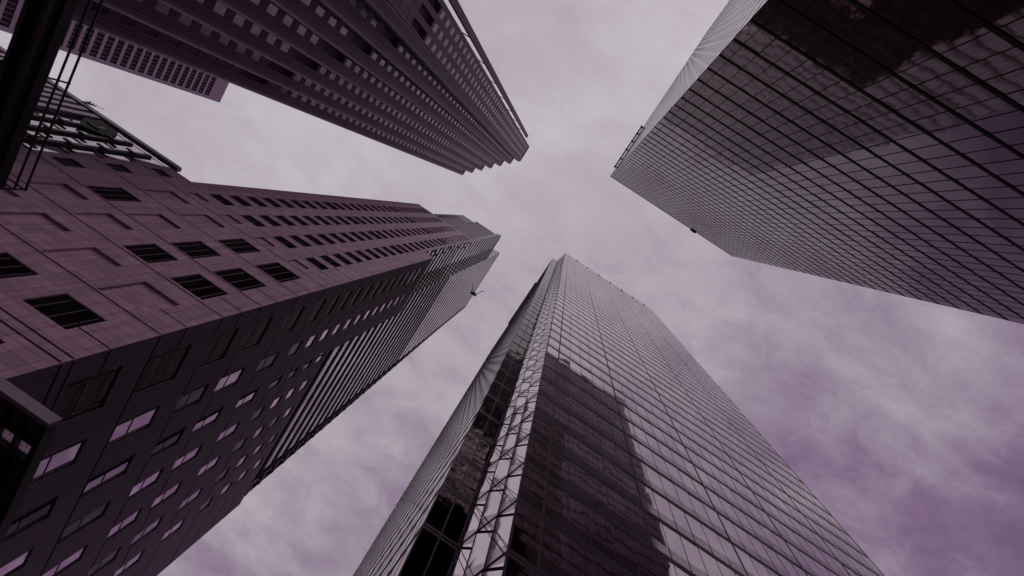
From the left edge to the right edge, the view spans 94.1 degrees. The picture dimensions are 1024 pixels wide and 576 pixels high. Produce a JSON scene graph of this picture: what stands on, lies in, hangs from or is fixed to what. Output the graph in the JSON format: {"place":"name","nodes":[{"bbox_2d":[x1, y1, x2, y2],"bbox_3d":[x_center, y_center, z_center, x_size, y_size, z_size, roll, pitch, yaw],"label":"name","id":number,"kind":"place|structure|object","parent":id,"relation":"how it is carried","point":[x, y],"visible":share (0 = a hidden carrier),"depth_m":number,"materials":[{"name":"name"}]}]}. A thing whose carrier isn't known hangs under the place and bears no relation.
{"place":"outdoors","nodes":[
{"label":"outdoors","id":0,"kind":"place"},
{"bbox_2d":[0,0,103,190],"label":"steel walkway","id":1,"kind":"structure","parent":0,"point":[33,48],"depth_m":25.03,"materials":[{"name":"metal"}]},
{"bbox_2d":[0,46,181,171],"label":"glazed block","id":2,"kind":"structure","parent":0,"point":[80,128],"depth_m":63.73,"materials":[{"name":"metal"}]},
{"bbox_2d":[0,0,228,102],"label":"office tower","id":3,"kind":"structure","parent":0,"point":[109,50],"depth_m":203.51,"materials":[{"name":"concrete"}]},
{"bbox_2d":[23,0,528,174],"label":"sawtooth tower","id":4,"kind":"structure","parent":0,"point":[411,77],"depth_m":92.94,"materials":[{"name":"brown stone"}]},
{"bbox_2d":[90,1,109,15],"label":"window","id":5,"kind":"structure","parent":4,"relation":"in","point":[104,10],"depth_m":61.95,"materials":[{"name":"glass"}]},
{"bbox_2d":[119,14,136,27],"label":"window","id":6,"kind":"structure","parent":4,"relation":"in","point":[127,20],"depth_m":65.60,"materials":[{"name":"glass"}]},
{"bbox_2d":[144,25,159,37],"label":"window","id":7,"kind":"structure","parent":4,"relation":"in","point":[149,30],"depth_m":69.42,"materials":[{"name":"glass"}]},
{"bbox_2d":[154,1,171,15],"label":"window","id":8,"kind":"structure","parent":4,"relation":"in","point":[160,7],"depth_m":64.74,"materials":[{"name":"glass"}]},
{"bbox_2d":[167,36,180,46],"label":"window","id":9,"kind":"structure","parent":4,"relation":"in","point":[174,41],"depth_m":73.27,"materials":[{"name":"glass"}]},
{"bbox_2d":[178,13,193,26],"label":"window","id":10,"kind":"structure","parent":4,"relation":"in","point":[183,19],"depth_m":68.58,"materials":[{"name":"glass"}]},
{"bbox_2d":[187,45,200,55],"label":"window","id":11,"kind":"structure","parent":4,"relation":"in","point":[192,49],"depth_m":77.08,"materials":[{"name":"glass"}]},
{"bbox_2d":[199,24,212,36],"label":"window","id":12,"kind":"structure","parent":4,"relation":"in","point":[205,30],"depth_m":72.40,"materials":[{"name":"glass"}]},
{"bbox_2d":[206,53,217,62],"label":"window","id":13,"kind":"structure","parent":4,"relation":"in","point":[210,57],"depth_m":80.93,"materials":[{"name":"glass"}]},
{"bbox_2d":[213,2,227,16],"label":"window","id":14,"kind":"structure","parent":4,"relation":"in","point":[219,8],"depth_m":67.73,"materials":[{"name":"glass"}]},
{"bbox_2d":[218,34,230,45],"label":"window","id":15,"kind":"structure","parent":4,"relation":"in","point":[223,39],"depth_m":76.21,"materials":[{"name":"glass"}]},
{"bbox_2d":[223,61,233,69],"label":"window","id":16,"kind":"structure","parent":4,"relation":"in","point":[226,64],"depth_m":84.77,"materials":[{"name":"glass"}]},
{"bbox_2d":[232,13,245,27],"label":"window","id":17,"kind":"structure","parent":4,"relation":"in","point":[239,20],"depth_m":71.56,"materials":[{"name":"glass"}]},
{"bbox_2d":[235,43,246,53],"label":"window","id":18,"kind":"structure","parent":4,"relation":"in","point":[240,48],"depth_m":80.05,"materials":[{"name":"glass"}]},
{"bbox_2d":[250,24,262,36],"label":"window","id":19,"kind":"structure","parent":4,"relation":"in","point":[255,30],"depth_m":75.39,"materials":[{"name":"glass"}]},
{"bbox_2d":[251,52,261,61],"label":"window","id":20,"kind":"structure","parent":4,"relation":"in","point":[255,56],"depth_m":83.88,"materials":[{"name":"glass"}]},
{"bbox_2d":[266,34,276,45],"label":"window","id":21,"kind":"structure","parent":4,"relation":"in","point":[270,39],"depth_m":79.20,"materials":[{"name":"glass"}]},
{"bbox_2d":[266,2,279,16],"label":"window","id":22,"kind":"structure","parent":4,"relation":"in","point":[272,9],"depth_m":70.72,"materials":[{"name":"glass"}]},
{"bbox_2d":[280,42,290,52],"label":"window","id":23,"kind":"structure","parent":4,"relation":"in","point":[285,48],"depth_m":83.05,"materials":[{"name":"glass"}]},
{"bbox_2d":[282,14,293,27],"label":"window","id":24,"kind":"structure","parent":4,"relation":"in","point":[288,20],"depth_m":74.51,"materials":[{"name":"glass"}]},
{"bbox_2d":[296,24,307,36],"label":"window","id":25,"kind":"structure","parent":4,"relation":"in","point":[301,30],"depth_m":78.34,"materials":[{"name":"glass"}]},
{"bbox_2d":[309,33,319,44],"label":"window","id":26,"kind":"structure","parent":4,"relation":"in","point":[314,38],"depth_m":82.22,"materials":[{"name":"glass"}]},
{"bbox_2d":[315,3,326,17],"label":"window","id":27,"kind":"structure","parent":4,"relation":"in","point":[320,10],"depth_m":73.74,"materials":[{"name":"glass"}]},
{"bbox_2d":[328,14,338,27],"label":"window","id":28,"kind":"structure","parent":4,"relation":"in","point":[333,20],"depth_m":77.50,"materials":[{"name":"glass"}]},
{"bbox_2d":[340,24,348,36],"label":"window","id":29,"kind":"structure","parent":4,"relation":"in","point":[344,30],"depth_m":81.38,"materials":[{"name":"glass"}]},
{"bbox_2d":[360,4,369,17],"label":"window","id":30,"kind":"structure","parent":4,"relation":"in","point":[365,11],"depth_m":76.73,"materials":[{"name":"glass"}]},
{"bbox_2d":[370,15,379,27],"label":"window","id":31,"kind":"structure","parent":4,"relation":"in","point":[375,20],"depth_m":80.59,"materials":[{"name":"glass"}]},
{"bbox_2d":[393,0,401,8],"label":"window","id":32,"kind":"structure","parent":4,"relation":"in","point":[397,3],"depth_m":76.15,"materials":[{"name":"glass"}]},
{"bbox_2d":[402,6,409,18],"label":"window","id":33,"kind":"structure","parent":4,"relation":"in","point":[406,11],"depth_m":79.75,"materials":[{"name":"glass"}]},
{"bbox_2d":[349,52,526,170],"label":"window","id":34,"kind":"structure","parent":4,"relation":"in","point":[383,106],"depth_m":153.45,"materials":[{"name":"glass"}]},
{"bbox_2d":[0,0,1023,575],"label":"sky","id":35,"kind":"structure","parent":0,"point":[902,416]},
{"bbox_2d":[353,253,884,575],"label":"glass tower","id":36,"kind":"structure","parent":0,"point":[597,425],"depth_m":42.29,"materials":[{"name":"glass"}]},
{"bbox_2d":[610,0,1023,323],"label":"glass tower","id":37,"kind":"structure","parent":0,"point":[876,144],"depth_m":47.48,"materials":[{"name":"glass"}]},
{"label":"ground","id":38,"kind":"structure","parent":0,"visible":0},
{"bbox_2d":[0,148,501,575],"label":"granite tower","id":39,"kind":"structure","parent":38,"relation":"on","point":[189,363],"depth_m":52.22,"materials":[{"name":"stone"}]},
{"bbox_2d":[0,549,31,575],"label":"window","id":40,"kind":"structure","parent":39,"relation":"in","point":[18,562],"depth_m":38.52,"materials":[{"name":"glass"}]},
{"bbox_2d":[0,253,36,278],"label":"window","id":41,"kind":"structure","parent":39,"relation":"in","point":[10,267],"depth_m":35.09,"materials":[{"name":"glass"}]},
{"bbox_2d":[3,496,57,541],"bbox_3d":[-37.191,17.747,36.374,0.070,4.000,2.500,34,-79,1],"label":"window","id":42,"kind":"structure","parent":39,"relation":"in","point":[16,528],"depth_m":36.81,"materials":[{"name":"glass"}]},
{"bbox_2d":[0,376,61,546],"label":"canopy","id":43,"kind":"object","parent":39,"relation":"attached to","point":[28,425],"visible":1,"depth_m":26.67,"materials":[{"name":"grey concrete"}]},
{"bbox_2d":[31,439,85,483],"bbox_3d":[-34.045,12.967,35.285,0.070,4.000,2.650,34,-79,1],"label":"window","id":44,"kind":"structure","parent":39,"relation":"in","point":[63,458],"depth_m":35.71,"materials":[{"name":"glass"}]},
{"bbox_2d":[23,294,104,329],"bbox_3d":[-32.066,1.723,34.194,3.750,2.950,0.070,34,-79,1],"label":"window","id":45,"kind":"structure","parent":39,"relation":"in","point":[62,309],"depth_m":34.21,"materials":[{"name":"glass"}]},
{"bbox_2d":[42,544,87,575],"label":"window","id":46,"kind":"structure","parent":39,"relation":"in","point":[77,555],"depth_m":45.56,"materials":[{"name":"glass"}]},
{"bbox_2d":[52,157,83,167],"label":"window","id":47,"kind":"structure","parent":39,"relation":"in","point":[66,162],"depth_m":53.01,"materials":[{"name":"glass"}]},
{"bbox_2d":[58,501,109,543],"bbox_3d":[-39.464,21.501,43.950,0.070,4.250,2.250,34,-79,1],"label":"window","id":48,"kind":"structure","parent":39,"relation":"in","point":[97,513],"depth_m":43.95,"materials":[{"name":"glass"}]},
{"bbox_2d":[54,366,120,422],"bbox_3d":[-30.561,7.675,34.079,0.070,4.000,4.050,34,-79,1],"label":"window","id":49,"kind":"structure","parent":39,"relation":"in","point":[79,397],"depth_m":34.17,"materials":[{"name":"glass"}]},
{"bbox_2d":[87,547,120,575],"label":"window","id":50,"kind":"structure","parent":39,"relation":"in","point":[111,557],"depth_m":52.62,"materials":[{"name":"glass"}]},
{"bbox_2d":[82,455,133,496],"bbox_3d":[-36.372,16.803,42.880,0.070,4.250,2.500,34,-79,1],"label":"window","id":51,"kind":"structure","parent":39,"relation":"in","point":[113,474],"depth_m":42.92,"materials":[{"name":"glass"}]},
{"bbox_2d":[87,186,140,201],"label":"window","id":52,"kind":"structure","parent":39,"relation":"in","point":[108,193],"depth_m":52.68,"materials":[{"name":"glass"}]},
{"bbox_2d":[105,163,131,172],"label":"window","id":53,"kind":"structure","parent":39,"relation":"in","point":[120,168],"depth_m":58.90,"materials":[{"name":"glass"}]},
{"bbox_2d":[105,508,141,541],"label":"window","id":54,"kind":"structure","parent":39,"relation":"in","point":[119,527],"depth_m":51.41,"materials":[{"name":"glass"}]},
{"bbox_2d":[114,549,144,575],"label":"window","id":55,"kind":"structure","parent":39,"relation":"in","point":[136,558],"depth_m":59.12,"materials":[{"name":"glass"}]},
{"bbox_2d":[107,406,158,446],"bbox_3d":[-33.226,12.023,41.791,0.070,4.250,2.650,34,-79,1],"label":"window","id":56,"kind":"structure","parent":39,"relation":"in","point":[142,421],"depth_m":41.83,"materials":[{"name":"glass"}]},
{"bbox_2d":[127,469,162,499],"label":"window","id":57,"kind":"structure","parent":39,"relation":"in","point":[139,487],"depth_m":50.27,"materials":[{"name":"glass"}]},
{"bbox_2d":[129,516,162,547],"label":"window","id":58,"kind":"structure","parent":39,"relation":"in","point":[153,526],"depth_m":57.86,"materials":[{"name":"glass"}]},
{"bbox_2d":[123,244,176,262],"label":"window","id":59,"kind":"structure","parent":39,"relation":"in","point":[150,253],"depth_m":46.73,"materials":[{"name":"glass"}]},
{"bbox_2d":[152,169,170,176],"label":"window","id":60,"kind":"structure","parent":39,"relation":"in","point":[160,172],"depth_m":65.04,"materials":[{"name":"glass"}]},
{"bbox_2d":[133,343,191,393],"bbox_3d":[-29.743,6.731,40.585,0.070,4.250,4.050,34,-79,1],"label":"window","id":61,"kind":"structure","parent":39,"relation":"in","point":[162,367],"depth_m":40.59,"materials":[{"name":"glass"}]},
{"bbox_2d":[149,481,181,510],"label":"window","id":62,"kind":"structure","parent":39,"relation":"in","point":[173,490],"depth_m":56.75,"materials":[{"name":"glass"}]},
{"bbox_2d":[149,427,184,458],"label":"window","id":63,"kind":"structure","parent":39,"relation":"in","point":[165,445],"depth_m":49.23,"materials":[{"name":"glass"}]},
{"bbox_2d":[160,518,184,542],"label":"window","id":64,"kind":"structure","parent":39,"relation":"in","point":[176,527],"depth_m":65.58,"materials":[{"name":"glass"}]},
{"bbox_2d":[169,445,201,473],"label":"window","id":65,"kind":"structure","parent":39,"relation":"in","point":[189,456],"depth_m":55.60,"materials":[{"name":"glass"}]},
{"bbox_2d":[177,487,202,511],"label":"window","id":66,"kind":"structure","parent":39,"relation":"in","point":[195,495],"depth_m":64.57,"materials":[{"name":"glass"}]},
{"bbox_2d":[172,383,208,414],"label":"window","id":67,"kind":"structure","parent":39,"relation":"in","point":[193,397],"depth_m":48.12,"materials":[{"name":"glass"}]},
{"bbox_2d":[171,241,220,257],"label":"window","id":68,"kind":"structure","parent":39,"relation":"in","point":[198,249],"depth_m":52.43,"materials":[{"name":"glass"}]},
{"bbox_2d":[170,274,226,299],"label":"window","id":69,"kind":"structure","parent":39,"relation":"in","point":[197,285],"depth_m":46.61,"materials":[{"name":"glass"}]},
{"bbox_2d":[197,497,212,513],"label":"window","id":70,"kind":"structure","parent":39,"relation":"in","point":[206,503],"depth_m":71.43,"materials":[{"name":"glass"}]},
{"bbox_2d":[190,407,222,435],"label":"window","id":71,"kind":"structure","parent":39,"relation":"in","point":[210,420],"depth_m":54.58,"materials":[{"name":"glass"}]},
{"bbox_2d":[196,455,220,478],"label":"window","id":72,"kind":"structure","parent":39,"relation":"in","point":[211,464],"depth_m":63.41,"materials":[{"name":"glass"}]},
{"bbox_2d":[196,328,237,368],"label":"window","id":73,"kind":"structure","parent":39,"relation":"in","point":[219,344],"depth_m":46.89,"materials":[{"name":"glass"}]},
{"bbox_2d":[209,194,232,204],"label":"window","id":74,"kind":"structure","parent":39,"relation":"in","point":[218,197],"depth_m":68.95,"materials":[{"name":"glass"}]},
{"bbox_2d":[214,468,228,484],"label":"window","id":75,"kind":"structure","parent":39,"relation":"in","point":[222,475],"depth_m":70.39,"materials":[{"name":"glass"}]},
{"bbox_2d":[215,422,238,443],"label":"window","id":76,"kind":"structure","parent":39,"relation":"in","point":[229,431],"depth_m":62.29,"materials":[{"name":"glass"}]},
{"bbox_2d":[212,367,244,394],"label":"window","id":77,"kind":"structure","parent":39,"relation":"in","point":[230,379],"depth_m":53.45,"materials":[{"name":"glass"}]},
{"bbox_2d":[218,239,259,253],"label":"window","id":78,"kind":"structure","parent":39,"relation":"in","point":[239,246],"depth_m":59.23,"materials":[{"name":"glass"}]},
{"bbox_2d":[231,438,246,453],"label":"window","id":79,"kind":"structure","parent":39,"relation":"in","point":[240,444],"depth_m":69.24,"materials":[{"name":"glass"}]},
{"bbox_2d":[214,268,264,290],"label":"window","id":80,"kind":"structure","parent":39,"relation":"in","point":[238,278],"depth_m":52.27,"materials":[{"name":"glass"}]},
{"bbox_2d":[228,195,250,205],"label":"window","id":81,"kind":"structure","parent":39,"relation":"in","point":[236,198],"depth_m":72.82,"materials":[{"name":"glass"}]},
{"bbox_2d":[234,388,258,410],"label":"window","id":82,"kind":"structure","parent":39,"relation":"in","point":[249,398],"depth_m":61.25,"materials":[{"name":"glass"}]},
{"bbox_2d":[240,215,264,226],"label":"window","id":83,"kind":"structure","parent":39,"relation":"in","point":[247,217],"depth_m":68.86,"materials":[{"name":"glass"}]},
{"bbox_2d":[234,317,271,353],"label":"window","id":84,"kind":"structure","parent":39,"relation":"in","point":[256,330],"depth_m":52.26,"materials":[{"name":"glass"}]},
{"bbox_2d":[249,406,264,422],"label":"window","id":85,"kind":"structure","parent":39,"relation":"in","point":[257,413],"depth_m":68.16,"materials":[{"name":"glass"}]},
{"bbox_2d":[247,197,267,206],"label":"window","id":86,"kind":"structure","parent":39,"relation":"in","point":[253,199],"depth_m":76.73,"materials":[{"name":"glass"}]},
{"bbox_2d":[251,425,264,440],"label":"window","id":87,"kind":"structure","parent":39,"relation":"in","point":[258,431],"depth_m":73.43,"materials":[{"name":"glass"}]},
{"bbox_2d":[254,352,278,374],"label":"window","id":88,"kind":"structure","parent":39,"relation":"in","point":[267,362],"depth_m":60.17,"materials":[{"name":"glass"}]},
{"bbox_2d":[259,216,280,225],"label":"window","id":89,"kind":"structure","parent":39,"relation":"in","point":[266,218],"depth_m":72.70,"materials":[{"name":"glass"}]},
{"bbox_2d":[262,198,280,206],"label":"window","id":90,"kind":"structure","parent":39,"relation":"in","point":[268,200],"depth_m":80.51,"materials":[{"name":"glass"}]},
{"bbox_2d":[267,375,282,390],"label":"window","id":91,"kind":"structure","parent":39,"relation":"in","point":[275,383],"depth_m":67.09,"materials":[{"name":"glass"}]},
{"bbox_2d":[256,263,299,282],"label":"window","id":92,"kind":"structure","parent":39,"relation":"in","point":[278,272],"depth_m":59.09,"materials":[{"name":"glass"}]},
{"bbox_2d":[273,237,296,247],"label":"window","id":93,"kind":"structure","parent":39,"relation":"in","point":[280,239],"depth_m":68.70,"materials":[{"name":"glass"}]},
{"bbox_2d":[275,216,295,225],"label":"window","id":94,"kind":"structure","parent":39,"relation":"in","point":[281,218],"depth_m":76.61,"materials":[{"name":"glass"}]},
{"bbox_2d":[277,199,294,207],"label":"window","id":95,"kind":"structure","parent":39,"relation":"in","point":[281,200],"depth_m":84.38,"materials":[{"name":"glass"}]},
{"bbox_2d":[274,306,304,337],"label":"window","id":96,"kind":"structure","parent":39,"relation":"in","point":[292,316],"depth_m":58.93,"materials":[{"name":"glass"}]},
{"bbox_2d":[286,342,301,357],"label":"window","id":97,"kind":"structure","parent":39,"relation":"in","point":[295,347],"depth_m":66.03,"materials":[{"name":"glass"}]},
{"bbox_2d":[289,216,307,224],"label":"window","id":98,"kind":"structure","parent":39,"relation":"in","point":[295,218],"depth_m":80.37,"materials":[{"name":"glass"}]},
{"bbox_2d":[289,236,310,246],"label":"window","id":99,"kind":"structure","parent":39,"relation":"in","point":[296,238],"depth_m":72.52,"materials":[{"name":"glass"}]},
{"bbox_2d":[304,335,316,348],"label":"window","id":100,"kind":"structure","parent":39,"relation":"in","point":[311,339],"depth_m":70.22,"materials":[{"name":"glass"}]},
{"bbox_2d":[302,216,319,224],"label":"window","id":101,"kind":"structure","parent":39,"relation":"in","point":[306,217],"depth_m":84.26,"materials":[{"name":"glass"}]},
{"bbox_2d":[303,235,323,244],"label":"window","id":102,"kind":"structure","parent":39,"relation":"in","point":[309,237],"depth_m":76.37,"materials":[{"name":"glass"}]},
{"bbox_2d":[305,300,325,323],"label":"window","id":103,"kind":"structure","parent":39,"relation":"in","point":[319,305],"depth_m":64.82,"materials":[{"name":"glass"}]},
{"bbox_2d":[305,258,328,269],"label":"window","id":104,"kind":"structure","parent":39,"relation":"in","point":[311,260],"depth_m":68.60,"materials":[{"name":"glass"}]},
{"bbox_2d":[316,234,335,243],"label":"window","id":105,"kind":"structure","parent":39,"relation":"in","point":[322,236],"depth_m":80.27,"materials":[{"name":"glass"}]},
{"bbox_2d":[319,255,340,266],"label":"window","id":106,"kind":"structure","parent":39,"relation":"in","point":[327,259],"depth_m":72.40,"materials":[{"name":"glass"}]},
{"bbox_2d":[323,295,339,316],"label":"window","id":107,"kind":"structure","parent":39,"relation":"in","point":[334,300],"depth_m":68.97,"materials":[{"name":"glass"}]},
{"bbox_2d":[329,233,345,242],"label":"window","id":108,"kind":"structure","parent":39,"relation":"in","point":[332,234],"depth_m":84.19,"materials":[{"name":"glass"}]},
{"bbox_2d":[332,254,352,264],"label":"window","id":109,"kind":"structure","parent":39,"relation":"in","point":[338,256],"depth_m":76.28,"materials":[{"name":"glass"}]},
{"bbox_2d":[336,291,351,311],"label":"window","id":110,"kind":"structure","parent":39,"relation":"in","point":[347,295],"depth_m":72.82,"materials":[{"name":"glass"}]},
{"bbox_2d":[345,252,362,262],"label":"window","id":111,"kind":"structure","parent":39,"relation":"in","point":[349,254],"depth_m":80.16,"materials":[{"name":"glass"}]},
{"bbox_2d":[348,287,362,306],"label":"window","id":112,"kind":"structure","parent":39,"relation":"in","point":[356,295],"depth_m":76.67,"materials":[{"name":"glass"}]},
{"bbox_2d":[251,200,468,471],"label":"window","id":113,"kind":"structure","parent":39,"relation":"in","point":[328,204],"depth_m":107.15,"materials":[{"name":"glass"}]},
{"bbox_2d":[355,251,372,260],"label":"window","id":114,"kind":"structure","parent":39,"relation":"in","point":[366,257],"depth_m":83.99,"materials":[{"name":"glass"}]},
{"bbox_2d":[359,284,372,302],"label":"window","id":115,"kind":"structure","parent":39,"relation":"in","point":[369,287],"depth_m":80.57,"materials":[{"name":"glass"}]},
{"bbox_2d":[368,281,381,298],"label":"window","id":116,"kind":"structure","parent":39,"relation":"in","point":[378,284],"depth_m":84.33,"materials":[{"name":"glass"}]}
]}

